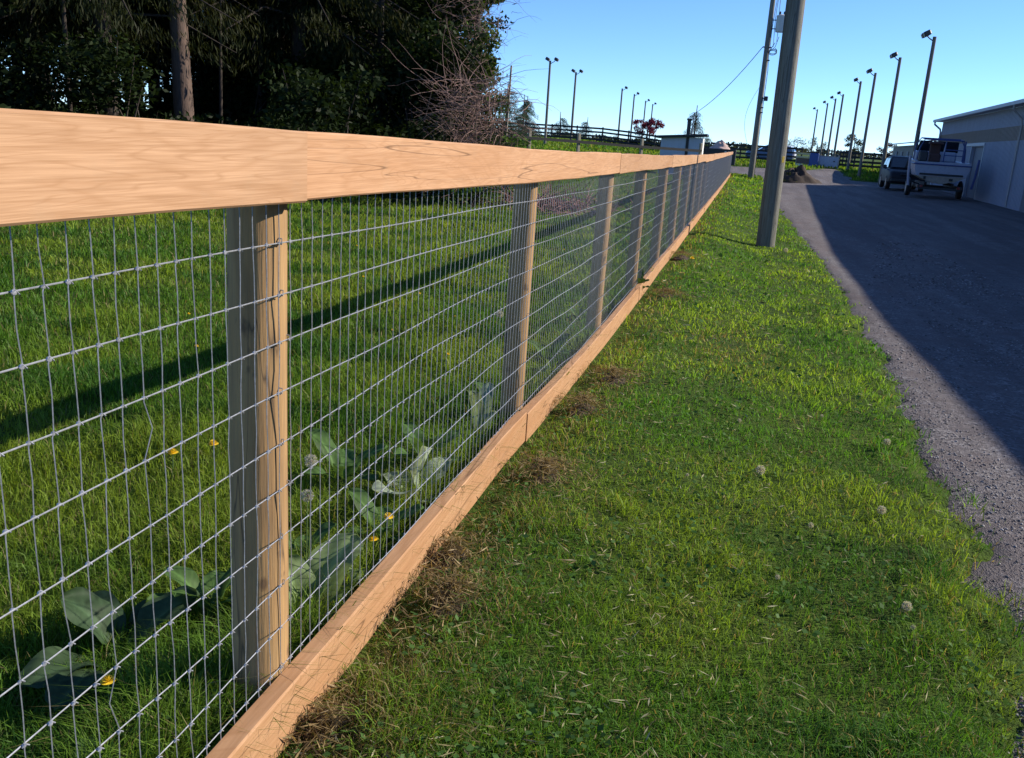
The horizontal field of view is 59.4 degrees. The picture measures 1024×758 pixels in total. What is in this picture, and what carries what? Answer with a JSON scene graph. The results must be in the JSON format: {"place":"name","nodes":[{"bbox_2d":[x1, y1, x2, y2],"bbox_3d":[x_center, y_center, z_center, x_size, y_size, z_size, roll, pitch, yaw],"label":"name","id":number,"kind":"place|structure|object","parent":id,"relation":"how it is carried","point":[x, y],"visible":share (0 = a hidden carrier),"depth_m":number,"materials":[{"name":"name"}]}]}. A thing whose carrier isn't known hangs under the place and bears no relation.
{"place":"outdoors","nodes":[
{"label":"outdoors","id":0,"kind":"place"},
{"bbox_2d":[0,103,1023,757],"bbox_3d":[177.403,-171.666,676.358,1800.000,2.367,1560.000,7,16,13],"label":"ground","id":1,"kind":"structure","parent":0,"point":[794,629],"depth_m":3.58,"materials":[{"name":"plant"}]},
{"bbox_2d":[0,0,27,18],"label":"woodland tree","id":2,"kind":"object","parent":1,"relation":"on","point":[5,12],"visible":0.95,"depth_m":16.80,"materials":[{"name":"green plant"}]},
{"bbox_2d":[0,69,49,110],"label":"shrub","id":3,"kind":"object","parent":1,"relation":"on","point":[11,100],"visible":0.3,"depth_m":16.12,"materials":[{"name":"green plant"}]},
{"bbox_2d":[0,23,99,113],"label":"shrub","id":4,"kind":"object","parent":1,"relation":"on","point":[25,61],"visible":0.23,"depth_m":17.36,"materials":[{"name":"green plant"}]},
{"bbox_2d":[14,99,97,114],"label":"shrub","id":5,"kind":"object","parent":1,"relation":"on","point":[65,109],"visible":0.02,"depth_m":16.07,"materials":[{"name":"green plant"}]},
{"bbox_2d":[61,0,72,110],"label":"woodland tree","id":6,"kind":"object","parent":1,"relation":"on","point":[64,21],"visible":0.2,"depth_m":17.18,"materials":[{"name":"brown plant"}]},
{"bbox_2d":[0,69,152,118],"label":"shrub","id":7,"kind":"object","parent":1,"relation":"on","point":[38,88],"visible":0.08,"depth_m":17.26,"materials":[{"name":"green plant"}]},
{"bbox_2d":[0,0,169,99],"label":"spruce tree","id":8,"kind":"object","parent":1,"relation":"on","point":[33,29],"visible":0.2,"depth_m":18.88,"materials":[{"name":"green plant"}]},
{"bbox_2d":[50,68,132,116],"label":"shrub","id":9,"kind":"object","parent":1,"relation":"on","point":[122,111],"visible":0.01,"depth_m":20.59,"materials":[{"name":"green plant"}]},
{"bbox_2d":[100,674,115,712],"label":"dandelion","id":10,"kind":"object","parent":1,"relation":"on","point":[108,679],"visible":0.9,"depth_m":2.03,"materials":[{"name":"yellow plant"}]},
{"bbox_2d":[18,585,199,713],"bbox_3d":[-1.018,0.676,2.305,0.355,0.222,0.568,3,15,-4],"label":"dock weed","id":11,"kind":"object","parent":1,"relation":"on","point":[77,605],"visible":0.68,"depth_m":2.32,"materials":[{"name":"green plant"}]},
{"bbox_2d":[75,736,151,757],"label":"leafy weed","id":12,"kind":"object","parent":1,"relation":"on","point":[84,748],"visible":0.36,"depth_m":1.89,"materials":[{"name":"green plant"}]},
{"bbox_2d":[3,0,250,117],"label":"spruce tree","id":13,"kind":"object","parent":1,"relation":"on","point":[135,19],"visible":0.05,"depth_m":23.59,"materials":[{"name":"green plant"}]},
{"bbox_2d":[24,27,240,125],"bbox_3d":[-7.392,-5.031,17.334,4.189,3.206,3.474,-5,17,-28],"label":"shrub","id":14,"kind":"object","parent":1,"relation":"on","point":[99,68],"visible":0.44,"depth_m":16.37,"materials":[{"name":"green plant"}]},
{"bbox_2d":[0,0,264,115],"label":"spruce tree","id":15,"kind":"object","parent":1,"relation":"on","point":[101,18],"visible":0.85,"depth_m":18.25,"materials":[{"name":"green plant"}]},
{"bbox_2d":[146,1,199,116],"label":"woodland tree","id":16,"kind":"object","parent":1,"relation":"on","point":[158,83],"visible":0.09,"depth_m":22.07,"materials":[{"name":"brown plant"}]},
{"bbox_2d":[168,0,193,121],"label":"spruce tree","id":17,"kind":"object","parent":1,"relation":"on","point":[182,84],"visible":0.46,"depth_m":18.81,"materials":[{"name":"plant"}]},
{"bbox_2d":[149,680,218,729],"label":"leafy weed","id":18,"kind":"object","parent":1,"relation":"on","point":[211,697],"visible":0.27,"depth_m":2.07,"materials":[{"name":"green plant"}]},
{"bbox_2d":[146,565,232,621],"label":"leafy weed","id":19,"kind":"object","parent":1,"relation":"on","point":[191,577],"visible":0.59,"depth_m":2.53,"materials":[{"name":"green plant"}]},
{"bbox_2d":[130,66,252,123],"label":"shrub","id":20,"kind":"object","parent":1,"relation":"on","point":[215,97],"visible":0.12,"depth_m":23.07,"materials":[{"name":"green plant"}]},
{"bbox_2d":[151,109,236,122],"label":"shrub","id":21,"kind":"object","parent":1,"relation":"on","point":[173,117],"visible":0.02,"depth_m":16.88,"materials":[{"name":"green plant"}]},
{"bbox_2d":[129,0,273,73],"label":"woodland tree","id":22,"kind":"object","parent":1,"relation":"on","point":[216,44],"visible":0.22,"depth_m":22.11,"materials":[{"name":"green plant"}]},
{"bbox_2d":[132,17,285,123],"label":"shrub","id":23,"kind":"object","parent":1,"relation":"on","point":[207,71],"visible":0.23,"depth_m":22.91,"materials":[{"name":"green plant"}]},
{"bbox_2d":[140,0,316,84],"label":"woodland tree","id":24,"kind":"object","parent":1,"relation":"on","point":[168,42],"visible":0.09,"depth_m":22.57,"materials":[{"name":"green plant"}]},
{"bbox_2d":[219,0,244,123],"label":"woodland tree","id":25,"kind":"object","parent":1,"relation":"on","point":[220,91],"visible":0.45,"depth_m":20.11,"materials":[{"name":"brown plant"}]},
{"bbox_2d":[194,48,330,124],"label":"shrub","id":26,"kind":"object","parent":1,"relation":"on","point":[255,83],"visible":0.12,"depth_m":21.97,"materials":[{"name":"green plant"}]},
{"bbox_2d":[134,0,392,120],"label":"spruce tree","id":27,"kind":"object","parent":1,"relation":"on","point":[279,47],"visible":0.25,"depth_m":22.77,"materials":[{"name":"green plant"}]},
{"bbox_2d":[213,37,379,131],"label":"shrub","id":28,"kind":"object","parent":1,"relation":"on","point":[323,65],"visible":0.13,"depth_m":21.39,"materials":[{"name":"green plant"}]},
{"bbox_2d":[301,489,313,561],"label":"dandelion","id":29,"kind":"object","parent":1,"relation":"on","point":[307,497],"visible":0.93,"depth_m":2.61,"materials":[{"name":"white"}]},
{"bbox_2d":[187,0,428,115],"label":"spruce tree","id":30,"kind":"object","parent":1,"relation":"on","point":[299,32],"visible":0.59,"depth_m":20.84,"materials":[{"name":"green plant"}]},
{"bbox_2d":[304,454,317,556],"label":"dandelion","id":31,"kind":"object","parent":1,"relation":"on","point":[311,461],"visible":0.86,"depth_m":2.60,"materials":[{"name":"white"}]},
{"bbox_2d":[288,522,336,558],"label":"leafy weed","id":32,"kind":"object","parent":1,"relation":"on","point":[325,529],"visible":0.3,"depth_m":2.85,"materials":[{"name":"green plant"}]},
{"bbox_2d":[289,533,365,646],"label":"dock weed","id":33,"kind":"object","parent":1,"relation":"on","point":[335,578],"visible":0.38,"depth_m":2.53,"materials":[{"name":"green plant"}]},
{"bbox_2d":[268,65,398,135],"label":"shrub","id":34,"kind":"object","parent":1,"relation":"on","point":[358,107],"visible":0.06,"depth_m":19.40,"materials":[{"name":"green plant"}]},
{"bbox_2d":[245,59,426,202],"bbox_3d":[-3.591,-4.746,17.756,3.562,2.871,3.514,18,21,42],"label":"shrub","id":35,"kind":"object","parent":1,"relation":"on","point":[308,100],"visible":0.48,"depth_m":16.61,"materials":[{"name":"green plant"}]},
{"bbox_2d":[270,645,419,757],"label":"turf clump","id":36,"kind":"object","parent":1,"relation":"on","point":[324,722],"visible":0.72,"depth_m":2.13,"materials":[{"name":"plant"}]},
{"bbox_2d":[256,0,433,48],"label":"woodland tree","id":37,"kind":"object","parent":1,"relation":"on","point":[390,3],"visible":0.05,"depth_m":26.80,"materials":[{"name":"green plant"}]},
{"bbox_2d":[288,26,402,125],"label":"shrub","id":38,"kind":"object","parent":1,"relation":"on","point":[335,59],"visible":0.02,"depth_m":24.17,"materials":[{"name":"green plant"}]},
{"bbox_2d":[303,428,388,492],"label":"leafy weed","id":39,"kind":"object","parent":1,"relation":"on","point":[339,458],"visible":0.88,"depth_m":3.47,"materials":[{"name":"green plant"}]},
{"bbox_2d":[0,170,704,757],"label":"paddock grass","id":40,"kind":"structure","parent":1,"relation":"on","point":[216,672],"depth_m":4.26,"materials":[{"name":"green plant"}]},
{"bbox_2d":[0,108,732,757],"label":"wire fence","id":41,"kind":"object","parent":1,"relation":"on","point":[66,166],"visible":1,"depth_m":2.02,"materials":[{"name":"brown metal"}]},
{"bbox_2d":[309,0,443,106],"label":"woodland tree","id":42,"kind":"object","parent":1,"relation":"on","point":[374,32],"visible":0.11,"depth_m":24.07,"materials":[{"name":"green plant"}]},
{"bbox_2d":[343,488,423,549],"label":"leafy weed","id":43,"kind":"object","parent":1,"relation":"on","point":[366,499],"visible":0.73,"depth_m":3.03,"materials":[{"name":"green plant"}]},
{"bbox_2d":[279,0,489,120],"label":"woodland tree","id":44,"kind":"object","parent":1,"relation":"on","point":[411,6],"visible":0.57,"depth_m":22.09,"materials":[{"name":"green plant"}]},
{"bbox_2d":[344,35,447,135],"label":"shrub","id":45,"kind":"object","parent":1,"relation":"on","point":[390,100],"visible":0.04,"depth_m":22.81,"materials":[{"name":"green plant"}]},
{"bbox_2d":[319,16,500,198],"bbox_3d":[-1.998,-5.880,20.128,4.189,4.258,3.474,-8,19,-37],"label":"shrub","id":46,"kind":"object","parent":1,"relation":"on","point":[430,53],"visible":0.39,"depth_m":19.99,"materials":[{"name":"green plant"}]},
{"bbox_2d":[372,445,452,505],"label":"dock weed","id":47,"kind":"object","parent":1,"relation":"on","point":[413,471],"visible":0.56,"depth_m":3.41,"materials":[{"name":"green plant"}]},
{"bbox_2d":[393,421,460,462],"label":"leafy weed","id":48,"kind":"object","parent":1,"relation":"on","point":[408,429],"visible":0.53,"depth_m":3.72,"materials":[{"name":"green plant"}]},
{"bbox_2d":[370,38,504,193],"bbox_3d":[-2.077,-6.217,21.910,3.474,3.934,4.189,7,16,13],"label":"shrub","id":49,"kind":"object","parent":1,"relation":"on","point":[389,56],"visible":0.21,"depth_m":20.71,"materials":[{"name":"brown plant"}]},
{"bbox_2d":[385,0,503,142],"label":"ivy covered tree","id":50,"kind":"object","parent":1,"relation":"on","point":[426,38],"visible":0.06,"depth_m":22.86,"materials":[{"name":"green plant"}]},
{"bbox_2d":[329,532,561,695],"bbox_3d":[-0.228,0.670,2.684,0.747,0.141,1.039,7,16,13],"label":"turf clump","id":51,"kind":"object","parent":1,"relation":"on","point":[451,584],"visible":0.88,"depth_m":2.70,"materials":[{"name":"plant"}]},
{"bbox_2d":[420,185,500,209],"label":"bush","id":52,"kind":"object","parent":1,"relation":"on","point":[464,194],"visible":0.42,"depth_m":18.73,"materials":[{"name":"green plant"}]},
{"bbox_2d":[413,0,519,30],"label":"woodland tree","id":53,"kind":"object","parent":1,"relation":"on","point":[497,25],"visible":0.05,"depth_m":33.84,"materials":[{"name":"green plant"}]},
{"bbox_2d":[365,489,574,662],"bbox_3d":[-0.211,0.588,3.059,1.020,0.144,0.956,-9,20,-39],"label":"turf clump","id":54,"kind":"object","parent":1,"relation":"on","point":[463,552],"visible":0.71,"depth_m":3.02,"materials":[{"name":"plant"}]},
{"bbox_2d":[381,19,561,208],"bbox_3d":[-1.115,-5.635,18.880,4.068,3.904,4.932,7,16,13],"label":"bramble","id":55,"kind":"object","parent":1,"relation":"on","point":[468,112],"visible":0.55,"depth_m":19.04,"materials":[{"name":"brown plant"}]},
{"bbox_2d":[443,0,510,138],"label":"ivy covered tree","id":56,"kind":"object","parent":1,"relation":"on","point":[459,4],"visible":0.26,"depth_m":21.77,"materials":[{"name":"green plant"}]},
{"bbox_2d":[445,0,513,141],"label":"bare twigs","id":57,"kind":"object","parent":56,"relation":"attached to","point":[502,11],"visible":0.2,"depth_m":21.29,"materials":[{"name":"plant"}]},
{"bbox_2d":[426,0,536,85],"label":"bare vines","id":58,"kind":"object","parent":56,"relation":"hanging from","point":[476,9],"visible":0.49,"depth_m":20.66,"materials":[{"name":"brown plant"}]},
{"bbox_2d":[469,382,495,432],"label":"dock weed","id":59,"kind":"object","parent":1,"relation":"on","point":[486,414],"visible":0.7,"depth_m":4.20,"materials":[{"name":"green plant"}]},
{"bbox_2d":[492,81,531,145],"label":"spruce tree","id":60,"kind":"object","parent":1,"relation":"on","point":[516,112],"visible":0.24,"depth_m":71.19,"materials":[{"name":"green plant"}]},
{"bbox_2d":[493,133,540,199],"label":"sunny bush","id":61,"kind":"object","parent":1,"relation":"on","point":[515,145],"visible":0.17,"depth_m":20.42,"materials":[{"name":"green plant"}]},
{"bbox_2d":[508,94,542,140],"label":"spruce tree","id":62,"kind":"object","parent":1,"relation":"on","point":[525,113],"visible":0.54,"depth_m":83.85,"materials":[{"name":"green plant"}]},
{"bbox_2d":[525,365,550,388],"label":"leafy weed","id":63,"kind":"object","parent":1,"relation":"on","point":[535,369],"visible":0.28,"depth_m":5.14,"materials":[{"name":"green plant"}]},
{"bbox_2d":[527,333,569,361],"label":"leafy weed","id":64,"kind":"object","parent":1,"relation":"on","point":[544,354],"visible":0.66,"depth_m":5.86,"materials":[{"name":"green plant"}]},
{"bbox_2d":[543,57,558,143],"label":"flood light pole","id":65,"kind":"object","parent":1,"relation":"on","point":[547,100],"visible":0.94,"depth_m":78.21,"materials":[{"name":"grey metal"}]},
{"bbox_2d":[548,112,569,136],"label":"spruce tree","id":66,"kind":"object","parent":1,"relation":"on","point":[560,123],"visible":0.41,"depth_m":102.07,"materials":[{"name":"grey"}]},
{"bbox_2d":[491,443,638,527],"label":"turf clump","id":67,"kind":"object","parent":1,"relation":"on","point":[546,464],"visible":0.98,"depth_m":3.81,"materials":[{"name":"plant"}]},
{"bbox_2d":[482,173,651,217],"bbox_3d":[1.243,-4.160,19.426,4.179,1.090,4.835,7,16,13],"label":"brush heap","id":68,"kind":"object","parent":1,"relation":"on","point":[550,207],"visible":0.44,"depth_m":19.06,"materials":[{"name":"brown plant"}]},
{"bbox_2d":[570,69,582,139],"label":"flood light pole","id":69,"kind":"object","parent":1,"relation":"on","point":[574,92],"visible":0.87,"depth_m":89.51,"materials":[{"name":"grey metal"}]},
{"bbox_2d":[525,381,651,447],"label":"turf clump","id":70,"kind":"object","parent":1,"relation":"on","point":[578,406],"visible":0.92,"depth_m":4.90,"materials":[{"name":"plant"}]},
{"bbox_2d":[496,129,702,180],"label":"field fence","id":71,"kind":"object","parent":1,"relation":"on","point":[640,146],"visible":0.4,"depth_m":40.87,"materials":[{"name":"brown wood"}]},
{"bbox_2d":[503,122,709,149],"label":"board fence","id":72,"kind":"object","parent":1,"relation":"on","point":[602,132],"visible":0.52,"depth_m":88.34,"materials":[{"name":"black wood"}]},
{"bbox_2d":[550,356,677,406],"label":"turf clump","id":73,"kind":"object","parent":1,"relation":"on","point":[614,378],"visible":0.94,"depth_m":5.65,"materials":[{"name":"plant"}]},
{"bbox_2d":[596,134,660,146],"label":"hedge","id":74,"kind":"object","parent":1,"relation":"on","point":[651,141],"visible":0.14,"depth_m":90.15,"materials":[{"name":"green plant"}]},
{"bbox_2d":[632,117,664,137],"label":"red maple","id":75,"kind":"object","parent":1,"relation":"on","point":[646,125],"visible":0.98,"depth_m":94.43,"materials":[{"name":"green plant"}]},
{"bbox_2d":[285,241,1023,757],"bbox_3d":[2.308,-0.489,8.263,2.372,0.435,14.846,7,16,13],"label":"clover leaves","id":76,"kind":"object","parent":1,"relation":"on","point":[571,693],"visible":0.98,"depth_m":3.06,"materials":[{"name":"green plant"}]},
{"bbox_2d":[289,251,1023,757],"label":"grass clippings","id":77,"kind":"object","parent":1,"relation":"on","point":[557,695],"depth_m":2.65,"materials":[{"name":"green plant"}]},
{"bbox_2d":[642,286,717,303],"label":"turf clump","id":78,"kind":"object","parent":1,"relation":"on","point":[666,290],"visible":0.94,"depth_m":9.22,"materials":[{"name":"plant"}]},
{"bbox_2d":[484,135,892,183],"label":"grass","id":79,"kind":"structure","parent":1,"relation":"on","point":[871,175],"depth_m":79.06,"materials":[{"name":"green plant"}]},
{"bbox_2d":[670,248,709,261],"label":"turf clump","id":80,"kind":"object","parent":1,"relation":"on","point":[680,257],"visible":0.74,"depth_m":12.60,"materials":[{"name":"plant"}]},
{"bbox_2d":[683,105,703,137],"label":"spruce tree","id":81,"kind":"object","parent":1,"relation":"on","point":[696,126],"visible":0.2,"depth_m":76.08,"materials":[{"name":"green plant"}]},
{"bbox_2d":[547,132,881,157],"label":"distant treeline","id":82,"kind":"object","parent":1,"relation":"on","point":[747,147],"visible":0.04,"depth_m":336.63,"materials":[{"name":"green plant"}]},
{"bbox_2d":[703,148,736,169],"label":"flat wagon","id":83,"kind":"object","parent":1,"relation":"on","point":[710,150],"visible":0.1,"depth_m":61.80,"materials":[{"name":"metal"}]},
{"bbox_2d":[710,141,802,161],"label":"board fence","id":84,"kind":"object","parent":1,"relation":"on","point":[740,152],"visible":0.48,"depth_m":84.30,"materials":[{"name":"wood"}]},
{"bbox_2d":[747,0,784,177],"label":"utility pole","id":85,"kind":"object","parent":1,"relation":"on","point":[778,27],"visible":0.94,"depth_m":55.80,"materials":[{"name":"wood"}]},
{"bbox_2d":[756,0,805,246],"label":"utility pole","id":86,"kind":"object","parent":1,"relation":"on","point":[780,121],"visible":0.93,"depth_m":16.44,"materials":[{"name":"wood"}]},
{"bbox_2d":[795,152,809,165],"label":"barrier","id":87,"kind":"object","parent":1,"relation":"on","point":[801,160],"visible":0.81,"depth_m":82.91,"materials":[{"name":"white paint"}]},
{"bbox_2d":[818,154,839,168],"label":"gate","id":88,"kind":"structure","parent":1,"relation":"on","point":[830,161],"depth_m":82.62,"materials":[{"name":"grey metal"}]},
{"bbox_2d":[833,91,843,155],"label":"flood light pole","id":89,"kind":"object","parent":1,"relation":"on","point":[837,132],"visible":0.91,"depth_m":95.73,"materials":[{"name":"grey metal"}]},
{"bbox_2d":[844,134,862,159],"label":"distant tree","id":90,"kind":"object","parent":1,"relation":"on","point":[857,143],"visible":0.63,"depth_m":136.71,"materials":[{"name":"green plant"}]},
{"bbox_2d":[846,77,861,169],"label":"flood light pole","id":91,"kind":"object","parent":1,"relation":"on","point":[853,128],"visible":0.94,"depth_m":78.42,"materials":[{"name":"grey wood"}]},
{"bbox_2d":[838,150,891,168],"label":"board fence","id":92,"kind":"object","parent":1,"relation":"on","point":[873,158],"visible":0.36,"depth_m":82.20,"materials":[{"name":"wood"}]},
{"bbox_2d":[857,68,876,176],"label":"flood light pole","id":93,"kind":"object","parent":1,"relation":"on","point":[870,70],"visible":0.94,"depth_m":69.89,"materials":[{"name":"grey metal"}]},
{"bbox_2d":[878,52,901,184],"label":"flood light pole","id":94,"kind":"object","parent":1,"relation":"on","point":[894,55],"visible":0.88,"depth_m":58.35,"materials":[{"name":"grey metal"}]},
{"bbox_2d":[888,140,937,184],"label":"stable wing","id":95,"kind":"structure","parent":1,"relation":"on","point":[903,150],"depth_m":71.22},
{"bbox_2d":[912,30,936,156],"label":"flood light pole","id":96,"kind":"object","parent":1,"relation":"on","point":[927,33],"visible":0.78,"depth_m":47.61,"materials":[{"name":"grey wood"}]},
{"bbox_2d":[1,0,1023,156],"label":"sky","id":97,"kind":"structure","parent":0,"point":[679,56],"materials":[{"name":"blue"}]},
{"bbox_2d":[656,134,708,174],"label":"shed","id":98,"kind":"structure","parent":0,"point":[686,141],"depth_m":51.57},
{"bbox_2d":[730,166,1023,757],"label":"driveway","id":99,"kind":"structure","parent":0,"point":[842,224],"depth_m":10.48,"materials":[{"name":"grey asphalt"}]},
{"bbox_2d":[783,165,821,183],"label":"dirt pile","id":100,"kind":"object","parent":99,"relation":"on","point":[799,174],"visible":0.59,"depth_m":56.58,"materials":[{"name":"soil"}]},
{"bbox_2d":[879,155,924,191],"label":"parked car","id":101,"kind":"object","parent":99,"relation":"on","point":[894,170],"visible":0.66,"depth_m":47.47,"materials":[{"name":"paint"}]},
{"bbox_2d":[904,156,980,198],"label":"trailer","id":102,"kind":"object","parent":99,"relation":"on","point":[958,188],"visible":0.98,"depth_m":40.09,"materials":[{"name":"metal"}]},
{"bbox_2d":[910,137,971,183],"bbox_3d":[19.510,-10.054,41.369,2.348,1.976,5.099,8,16,16],"label":"motor boat","id":103,"kind":"object","parent":102,"relation":"on","point":[933,162],"visible":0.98,"depth_m":39.56,"materials":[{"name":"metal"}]},
{"bbox_2d":[930,99,1023,212],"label":"barn","id":104,"kind":"structure","parent":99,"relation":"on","point":[992,137],"depth_m":39.05,"materials":[{"name":"white metal"}]},
{"bbox_2d":[966,147,983,198],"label":"doorway","id":105,"kind":"structure","parent":104,"relation":"in","point":[978,152],"depth_m":43.38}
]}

